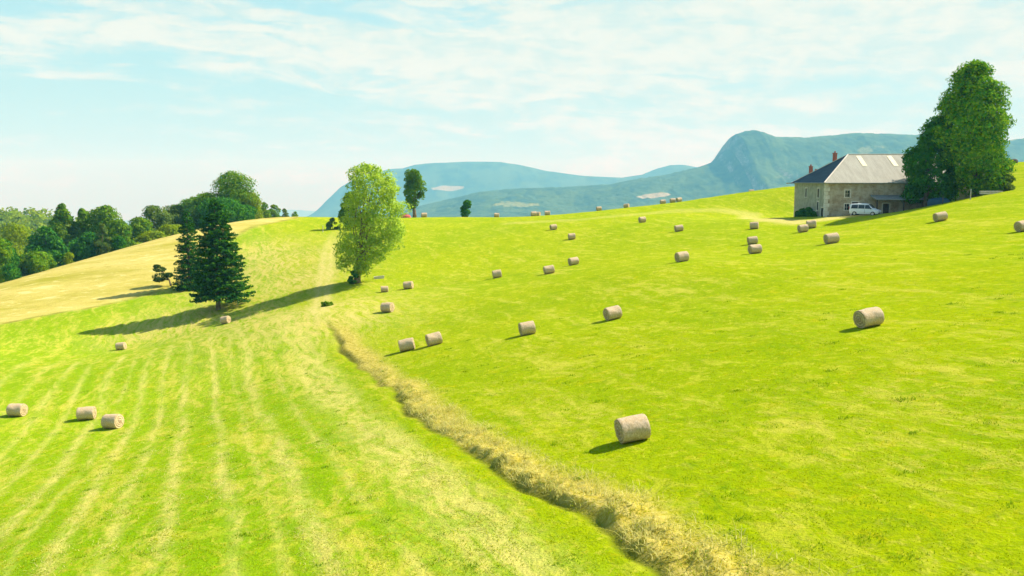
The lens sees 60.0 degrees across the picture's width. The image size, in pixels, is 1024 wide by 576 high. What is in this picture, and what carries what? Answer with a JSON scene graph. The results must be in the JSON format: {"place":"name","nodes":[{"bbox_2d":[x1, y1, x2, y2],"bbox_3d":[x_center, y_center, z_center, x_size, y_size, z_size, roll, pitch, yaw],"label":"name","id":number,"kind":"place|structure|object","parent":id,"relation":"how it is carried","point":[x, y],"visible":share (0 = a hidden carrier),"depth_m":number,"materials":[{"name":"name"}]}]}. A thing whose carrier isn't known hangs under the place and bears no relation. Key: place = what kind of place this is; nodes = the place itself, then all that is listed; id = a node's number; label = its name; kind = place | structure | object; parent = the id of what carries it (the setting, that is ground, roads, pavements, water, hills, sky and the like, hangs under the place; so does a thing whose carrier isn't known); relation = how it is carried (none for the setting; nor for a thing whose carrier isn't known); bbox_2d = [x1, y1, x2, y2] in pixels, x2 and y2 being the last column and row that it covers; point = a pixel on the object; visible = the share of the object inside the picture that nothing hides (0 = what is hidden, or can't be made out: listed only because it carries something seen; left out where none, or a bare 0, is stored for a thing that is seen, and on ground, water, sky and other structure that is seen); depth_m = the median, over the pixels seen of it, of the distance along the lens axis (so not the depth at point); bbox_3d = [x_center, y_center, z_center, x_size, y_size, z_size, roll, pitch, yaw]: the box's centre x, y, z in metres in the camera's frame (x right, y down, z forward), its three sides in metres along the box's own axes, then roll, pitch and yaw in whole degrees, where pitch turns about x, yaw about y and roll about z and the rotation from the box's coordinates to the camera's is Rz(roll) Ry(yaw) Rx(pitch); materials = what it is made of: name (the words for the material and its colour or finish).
{"place":"outdoors","nodes":[
{"label":"outdoors","id":0,"kind":"place"},
{"bbox_2d":[0,216,49,249],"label":"wooded hill","id":1,"kind":"structure","parent":0,"point":[48,219],"depth_m":594.37,"materials":[{"name":"green plant"}]},
{"bbox_2d":[276,210,314,216],"bbox_3d":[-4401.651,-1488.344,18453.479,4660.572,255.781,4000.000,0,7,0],"label":"hazy ridge","id":2,"kind":"structure","parent":0,"point":[302,213],"depth_m":18656.85,"materials":[{"name":"blue"}]},
{"bbox_2d":[307,162,696,216],"bbox_3d":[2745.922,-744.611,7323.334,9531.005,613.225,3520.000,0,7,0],"label":"mountain","id":3,"kind":"structure","parent":0,"point":[447,180],"depth_m":7481.32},
{"bbox_2d":[0,162,1023,575],"bbox_3d":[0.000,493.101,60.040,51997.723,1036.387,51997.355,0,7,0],"label":"ground","id":4,"kind":"structure","parent":0,"point":[64,330],"depth_m":49.42,"materials":[{"name":"green plant"}]},
{"bbox_2d":[0,238,14,282],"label":"beech tree","id":5,"kind":"object","parent":4,"relation":"on","point":[6,252],"visible":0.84,"depth_m":172.31,"materials":[{"name":"green plant"}]},
{"bbox_2d":[1,263,21,280],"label":"bush","id":6,"kind":"object","parent":4,"relation":"on","point":[10,272],"visible":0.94,"depth_m":169.17,"materials":[{"name":"green plant"}]},
{"bbox_2d":[2,239,20,280],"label":"beech tree","id":7,"kind":"object","parent":4,"relation":"on","point":[15,257],"visible":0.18,"depth_m":176.60,"materials":[{"name":"green plant"}]},
{"bbox_2d":[0,222,34,282],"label":"hazel tree","id":8,"kind":"object","parent":4,"relation":"on","point":[17,233],"visible":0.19,"depth_m":223.64,"materials":[{"name":"green plant"}]},
{"bbox_2d":[6,403,28,415],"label":"hay bale","id":9,"kind":"object","parent":4,"relation":"on","point":[15,409],"visible":1,"depth_m":71.41,"materials":[{"name":"plant"}]},
{"bbox_2d":[17,250,56,276],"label":"beech tree","id":10,"kind":"object","parent":4,"relation":"on","point":[48,258],"visible":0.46,"depth_m":181.52,"materials":[{"name":"green plant"}]},
{"bbox_2d":[26,257,49,273],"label":"bush","id":11,"kind":"object","parent":4,"relation":"on","point":[37,265],"visible":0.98,"depth_m":175.10,"materials":[{"name":"green plant"}]},
{"bbox_2d":[24,226,62,262],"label":"beech tree","id":12,"kind":"object","parent":4,"relation":"on","point":[38,241],"visible":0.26,"depth_m":206.61,"materials":[{"name":"green plant"}]},
{"bbox_2d":[0,206,90,262],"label":"distant wood","id":13,"kind":"object","parent":4,"relation":"on","point":[39,218],"visible":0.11,"depth_m":601.29,"materials":[{"name":"green plant"}]},
{"bbox_2d":[39,236,69,266],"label":"beech tree","id":14,"kind":"object","parent":4,"relation":"on","point":[56,248],"visible":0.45,"depth_m":199.25,"materials":[{"name":"green plant"}]},
{"bbox_2d":[47,203,76,252],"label":"beech tree","id":15,"kind":"object","parent":4,"relation":"on","point":[57,224],"visible":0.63,"depth_m":210.54,"materials":[{"name":"green plant"}]},
{"bbox_2d":[62,252,73,264],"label":"bush","id":16,"kind":"object","parent":4,"relation":"on","point":[67,257],"visible":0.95,"depth_m":182.97,"materials":[{"name":"green plant"}]},
{"bbox_2d":[67,208,92,237],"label":"beech tree","id":17,"kind":"object","parent":4,"relation":"on","point":[79,225],"visible":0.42,"depth_m":212.33,"materials":[{"name":"green plant"}]},
{"bbox_2d":[66,230,103,261],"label":"beech tree","id":18,"kind":"object","parent":4,"relation":"on","point":[84,247],"visible":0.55,"depth_m":203.49,"materials":[{"name":"green plant"}]},
{"bbox_2d":[76,406,96,419],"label":"hay bale","id":19,"kind":"object","parent":4,"relation":"on","point":[85,413],"visible":1,"depth_m":69.58,"materials":[{"name":"plant"}]},
{"bbox_2d":[81,205,121,251],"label":"beech tree","id":20,"kind":"object","parent":4,"relation":"on","point":[104,216],"visible":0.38,"depth_m":209.48,"materials":[{"name":"green plant"}]},
{"bbox_2d":[92,223,111,254],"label":"willow tree","id":21,"kind":"object","parent":4,"relation":"on","point":[104,248],"visible":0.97,"depth_m":199.69,"materials":[{"name":"green plant"}]},
{"bbox_2d":[101,414,123,428],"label":"hay bale","id":22,"kind":"object","parent":4,"relation":"on","point":[112,421],"visible":1,"depth_m":66.47,"materials":[{"name":"plant"}]},
{"bbox_2d":[111,236,126,250],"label":"bush","id":23,"kind":"object","parent":4,"relation":"on","point":[117,243],"visible":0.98,"depth_m":196.04,"materials":[{"name":"green plant"}]},
{"bbox_2d":[103,219,136,251],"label":"beech tree","id":24,"kind":"object","parent":4,"relation":"on","point":[122,228],"visible":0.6,"depth_m":203.35,"materials":[{"name":"green plant"}]},
{"bbox_2d":[115,342,126,349],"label":"hay bale","id":25,"kind":"object","parent":4,"relation":"on","point":[121,346],"visible":1,"depth_m":112.29,"materials":[{"name":"plant"}]},
{"bbox_2d":[127,217,153,240],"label":"beech tree","id":26,"kind":"object","parent":4,"relation":"on","point":[139,225],"visible":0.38,"depth_m":224.00,"materials":[{"name":"green plant"}]},
{"bbox_2d":[133,230,171,242],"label":"hazel tree","id":27,"kind":"object","parent":4,"relation":"on","point":[147,236],"visible":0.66,"depth_m":219.61,"materials":[{"name":"green plant"}]},
{"bbox_2d":[132,205,175,230],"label":"willow tree","id":28,"kind":"object","parent":4,"relation":"on","point":[152,213],"visible":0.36,"depth_m":234.04,"materials":[{"name":"green plant"}]},
{"bbox_2d":[152,264,172,285],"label":"pine tree","id":29,"kind":"object","parent":4,"relation":"on","point":[163,275],"visible":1,"depth_m":149.96,"materials":[{"name":"green plant"}]},
{"bbox_2d":[153,204,184,227],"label":"willow tree","id":30,"kind":"object","parent":4,"relation":"on","point":[172,210],"visible":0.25,"depth_m":241.73,"materials":[{"name":"green plant"}]},
{"bbox_2d":[157,224,185,235],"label":"hazel tree","id":31,"kind":"object","parent":4,"relation":"on","point":[170,229],"visible":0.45,"depth_m":223.09,"materials":[{"name":"green plant"}]},
{"bbox_2d":[175,196,195,223],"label":"beech tree","id":32,"kind":"object","parent":4,"relation":"on","point":[185,203],"visible":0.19,"depth_m":242.23,"materials":[{"name":"green plant"}]},
{"bbox_2d":[170,211,203,291],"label":"spruce tree","id":33,"kind":"object","parent":4,"relation":"on","point":[186,247],"visible":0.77,"depth_m":146.68,"materials":[{"name":"green plant"}]},
{"bbox_2d":[186,192,216,229],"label":"beech tree","id":34,"kind":"object","parent":4,"relation":"on","point":[199,199],"visible":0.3,"depth_m":237.36,"materials":[{"name":"green plant"}]},
{"bbox_2d":[186,199,255,309],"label":"spruce tree","id":35,"kind":"object","parent":4,"relation":"on","point":[211,265],"visible":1,"depth_m":125.10,"materials":[{"name":"green plant"}]},
{"bbox_2d":[195,197,247,225],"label":"beech tree","id":36,"kind":"object","parent":4,"relation":"on","point":[231,207],"visible":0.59,"depth_m":233.48,"materials":[{"name":"green plant"}]},
{"bbox_2d":[220,316,230,323],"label":"hay bale","id":37,"kind":"object","parent":4,"relation":"on","point":[225,319],"visible":1,"depth_m":118.02,"materials":[{"name":"plant"}]},
{"bbox_2d":[202,170,263,209],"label":"beech tree","id":38,"kind":"object","parent":4,"relation":"on","point":[230,184],"visible":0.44,"depth_m":241.40,"materials":[{"name":"green plant"}]},
{"bbox_2d":[237,204,257,220],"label":"beech tree","id":39,"kind":"object","parent":4,"relation":"on","point":[250,213],"visible":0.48,"depth_m":237.96,"materials":[{"name":"green plant"}]},
{"bbox_2d":[237,192,264,218],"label":"hazel tree","id":40,"kind":"object","parent":4,"relation":"on","point":[260,212],"visible":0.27,"depth_m":243.66,"materials":[{"name":"green plant"}]},
{"bbox_2d":[259,202,271,217],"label":"beech tree","id":41,"kind":"object","parent":4,"relation":"on","point":[266,213],"visible":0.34,"depth_m":266.50,"materials":[{"name":"green plant"}]},
{"bbox_2d":[269,204,280,217],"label":"beech tree","id":42,"kind":"object","parent":4,"relation":"on","point":[273,211],"visible":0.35,"depth_m":273.43,"materials":[{"name":"green plant"}]},
{"bbox_2d":[0,362,561,575],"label":"loose hay","id":43,"kind":"object","parent":4,"relation":"on","point":[215,458],"visible":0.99,"depth_m":41.30,"materials":[{"name":"yellow plant"}]},
{"bbox_2d":[280,208,288,216],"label":"willow tree","id":44,"kind":"object","parent":4,"relation":"on","point":[284,211],"visible":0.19,"depth_m":288.82,"materials":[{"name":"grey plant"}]},
{"bbox_2d":[320,301,333,306],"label":"bush","id":45,"kind":"object","parent":4,"relation":"on","point":[325,303],"visible":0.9,"depth_m":105.14,"materials":[{"name":"green plant"}]},
{"bbox_2d":[326,217,339,229],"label":"bush","id":46,"kind":"object","parent":4,"relation":"on","point":[329,225],"visible":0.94,"depth_m":193.19,"materials":[{"name":"green plant"}]},
{"bbox_2d":[337,191,356,227],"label":"roadside tree","id":47,"kind":"object","parent":4,"relation":"on","point":[341,213],"visible":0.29,"depth_m":194.63,"materials":[{"name":"green plant"}]},
{"bbox_2d":[347,271,358,283],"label":"ivy bush","id":48,"kind":"object","parent":4,"relation":"on","point":[350,280],"visible":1,"depth_m":126.61,"materials":[{"name":"green plant"}]},
{"bbox_2d":[332,162,413,282],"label":"ash tree","id":49,"kind":"object","parent":4,"relation":"on","point":[366,242],"visible":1,"depth_m":125.25,"materials":[{"name":"green plant"}]},
{"bbox_2d":[381,286,388,291],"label":"hay bale","id":50,"kind":"object","parent":4,"relation":"on","point":[384,288],"visible":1,"depth_m":119.03,"materials":[{"name":"plant"}]},
{"bbox_2d":[380,302,394,311],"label":"hay bale","id":51,"kind":"object","parent":4,"relation":"on","point":[387,307],"visible":1,"depth_m":95.40,"materials":[{"name":"plant"}]},
{"bbox_2d":[398,337,414,351],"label":"hay bale","id":52,"kind":"object","parent":4,"relation":"on","point":[407,344],"visible":1,"depth_m":74.34,"materials":[{"name":"plant"}]},
{"bbox_2d":[403,281,413,288],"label":"hay bale","id":53,"kind":"object","parent":4,"relation":"on","point":[408,285],"visible":1,"depth_m":120.67,"materials":[{"name":"plant"}]},
{"bbox_2d":[403,169,426,217],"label":"oak tree","id":54,"kind":"object","parent":4,"relation":"on","point":[414,183],"visible":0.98,"depth_m":223.49,"materials":[{"name":"green plant"}]},
{"bbox_2d":[425,332,442,345],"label":"hay bale","id":55,"kind":"object","parent":4,"relation":"on","point":[432,339],"visible":1,"depth_m":74.21,"materials":[{"name":"plant"}]},
{"bbox_2d":[460,200,471,216],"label":"round tree","id":56,"kind":"object","parent":4,"relation":"on","point":[464,208],"visible":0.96,"depth_m":220.75,"materials":[{"name":"green plant"}]},
{"bbox_2d":[492,270,501,277],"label":"hay bale","id":57,"kind":"object","parent":4,"relation":"on","point":[496,273],"visible":1,"depth_m":118.10,"materials":[{"name":"plant"}]},
{"bbox_2d":[518,321,535,335],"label":"hay bale","id":58,"kind":"object","parent":4,"relation":"on","point":[526,328],"visible":1,"depth_m":69.76,"materials":[{"name":"plant"}]},
{"bbox_2d":[543,265,554,273],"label":"hay bale","id":59,"kind":"object","parent":4,"relation":"on","point":[549,269],"visible":1,"depth_m":111.94,"materials":[{"name":"plant"}]},
{"bbox_2d":[549,224,556,229],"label":"hay bale","id":60,"kind":"object","parent":4,"relation":"on","point":[553,226],"visible":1,"depth_m":160.26,"materials":[{"name":"plant"}]},
{"bbox_2d":[568,233,575,239],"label":"hay bale","id":61,"kind":"object","parent":4,"relation":"on","point":[571,236],"visible":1,"depth_m":149.36,"materials":[{"name":"plant"}]},
{"bbox_2d":[568,257,578,265],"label":"hay bale","id":62,"kind":"object","parent":4,"relation":"on","point":[573,261],"visible":1,"depth_m":118.62,"materials":[{"name":"plant"}]},
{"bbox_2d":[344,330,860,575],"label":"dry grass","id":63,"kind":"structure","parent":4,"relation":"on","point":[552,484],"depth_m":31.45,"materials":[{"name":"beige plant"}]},
{"bbox_2d":[603,305,622,320],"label":"hay bale","id":64,"kind":"object","parent":4,"relation":"on","point":[612,312],"visible":1,"depth_m":70.00,"materials":[{"name":"plant"}]},
{"bbox_2d":[614,412,650,443],"bbox_3d":[4.836,5.651,35.581,1.327,1.099,1.205,-11,5,-11],"label":"hay bale","id":65,"kind":"object","parent":4,"relation":"on","point":[631,428],"visible":1,"depth_m":35.16,"materials":[{"name":"plant"}]},
{"bbox_2d":[638,217,645,222],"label":"hay bale","id":66,"kind":"object","parent":4,"relation":"on","point":[641,219],"visible":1,"depth_m":158.26,"materials":[{"name":"plant"}]},
{"bbox_2d":[674,225,683,231],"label":"hay bale","id":67,"kind":"object","parent":4,"relation":"on","point":[678,228],"visible":1,"depth_m":141.69,"materials":[{"name":"plant"}]},
{"bbox_2d":[674,251,688,261],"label":"hay bale","id":68,"kind":"object","parent":4,"relation":"on","point":[683,256],"visible":1,"depth_m":95.34,"materials":[{"name":"plant"}]},
{"bbox_2d":[747,236,757,244],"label":"hay bale","id":69,"kind":"object","parent":4,"relation":"on","point":[752,240],"visible":1,"depth_m":111.39,"materials":[{"name":"plant"}]},
{"bbox_2d":[750,222,758,228],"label":"hay bale","id":70,"kind":"object","parent":4,"relation":"on","point":[754,225],"visible":1,"depth_m":129.07,"materials":[{"name":"plant"}]},
{"bbox_2d":[748,244,761,253],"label":"hay bale","id":71,"kind":"object","parent":4,"relation":"on","point":[754,248],"visible":1,"depth_m":98.61,"materials":[{"name":"plant"}]},
{"bbox_2d":[798,208,805,216],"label":"bush","id":72,"kind":"object","parent":4,"relation":"on","point":[801,211],"visible":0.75,"depth_m":146.82,"materials":[{"name":"green plant"}]},
{"bbox_2d":[797,224,808,231],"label":"hay bale","id":73,"kind":"object","parent":4,"relation":"on","point":[803,228],"visible":1,"depth_m":119.70,"materials":[{"name":"plant"}]},
{"bbox_2d":[804,207,812,216],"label":"bush","id":74,"kind":"object","parent":4,"relation":"on","point":[808,210],"visible":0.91,"depth_m":144.05,"materials":[{"name":"green plant"}]},
{"bbox_2d":[806,220,816,227],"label":"hay bale","id":75,"kind":"object","parent":4,"relation":"on","point":[811,223],"visible":0.88,"depth_m":123.64,"materials":[{"name":"plant"}]},
{"bbox_2d":[810,211,816,216],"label":"bush","id":76,"kind":"object","parent":4,"relation":"on","point":[813,214],"visible":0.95,"depth_m":141.75,"materials":[{"name":"green plant"}]},
{"bbox_2d":[823,233,839,243],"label":"hay bale","id":77,"kind":"object","parent":4,"relation":"on","point":[831,238],"visible":1,"depth_m":98.59,"materials":[{"name":"plant"}]},
{"bbox_2d":[849,203,881,214],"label":"parked van","id":78,"kind":"object","parent":4,"relation":"on","point":[861,208],"visible":0.99,"depth_m":133.50,"materials":[{"name":"white paint"}]},
{"bbox_2d":[853,307,884,328],"bbox_3d":[20.097,1.666,49.988,1.436,1.124,1.161,-10,6,-15],"label":"hay bale","id":79,"kind":"object","parent":4,"relation":"on","point":[868,317],"visible":1,"depth_m":49.59,"materials":[{"name":"plant"}]},
{"bbox_2d":[786,151,997,216],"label":"farmhouse","id":80,"kind":"object","parent":4,"relation":"on","point":[836,187],"visible":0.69,"depth_m":138.92,"materials":[{"name":"stone"}]},
{"bbox_2d":[843,203,849,210],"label":"window","id":81,"kind":"structure","parent":80,"relation":"in","point":[846,205],"depth_m":138.63,"materials":[{"name":"wood"}]},
{"bbox_2d":[844,189,850,197],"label":"window","id":82,"kind":"structure","parent":80,"relation":"in","point":[847,192],"depth_m":138.33,"materials":[{"name":"wood"}]},
{"bbox_2d":[881,203,889,213],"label":"door","id":83,"kind":"structure","parent":80,"relation":"in","point":[885,206],"depth_m":138.67,"materials":[{"name":"wood"}]},
{"bbox_2d":[900,114,962,206],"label":"linden tree","id":84,"kind":"object","parent":4,"relation":"on","point":[918,161],"visible":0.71,"depth_m":133.50,"materials":[{"name":"green plant"}]},
{"bbox_2d":[927,197,949,205],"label":"covered heap","id":85,"kind":"object","parent":4,"relation":"on","point":[933,201],"visible":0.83,"depth_m":130.21,"materials":[{"name":"blue plastic"}]},
{"bbox_2d":[933,211,947,221],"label":"hay bale","id":86,"kind":"object","parent":4,"relation":"on","point":[939,216],"visible":1,"depth_m":103.57,"materials":[{"name":"plant"}]},
{"bbox_2d":[930,59,1017,196],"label":"maple tree","id":87,"kind":"object","parent":4,"relation":"on","point":[974,111],"visible":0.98,"depth_m":128.53,"materials":[{"name":"green plant"}]},
{"bbox_2d":[979,191,1002,193],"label":"beam stack","id":88,"kind":"object","parent":4,"relation":"on","point":[989,192],"visible":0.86,"depth_m":125.81,"materials":[{"name":"brown wood"}]},
{"bbox_2d":[996,165,1015,191],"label":"shrub","id":89,"kind":"object","parent":4,"relation":"on","point":[1010,180],"visible":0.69,"depth_m":129.46,"materials":[{"name":"green plant"}]},
{"bbox_2d":[1014,220,1023,231],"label":"hay bale","id":90,"kind":"object","parent":4,"relation":"on","point":[1018,226],"visible":1,"depth_m":85.63,"materials":[{"name":"plant"}]},
{"bbox_2d":[0,0,1023,220],"label":"sky","id":91,"kind":"structure","parent":0,"point":[128,106],"materials":[{"name":"blue"}]},
{"bbox_2d":[352,130,1023,217],"bbox_3d":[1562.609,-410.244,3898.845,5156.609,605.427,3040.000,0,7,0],"label":"wooded mountain","id":92,"kind":"structure","parent":0,"point":[746,161],"depth_m":4010.21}
]}

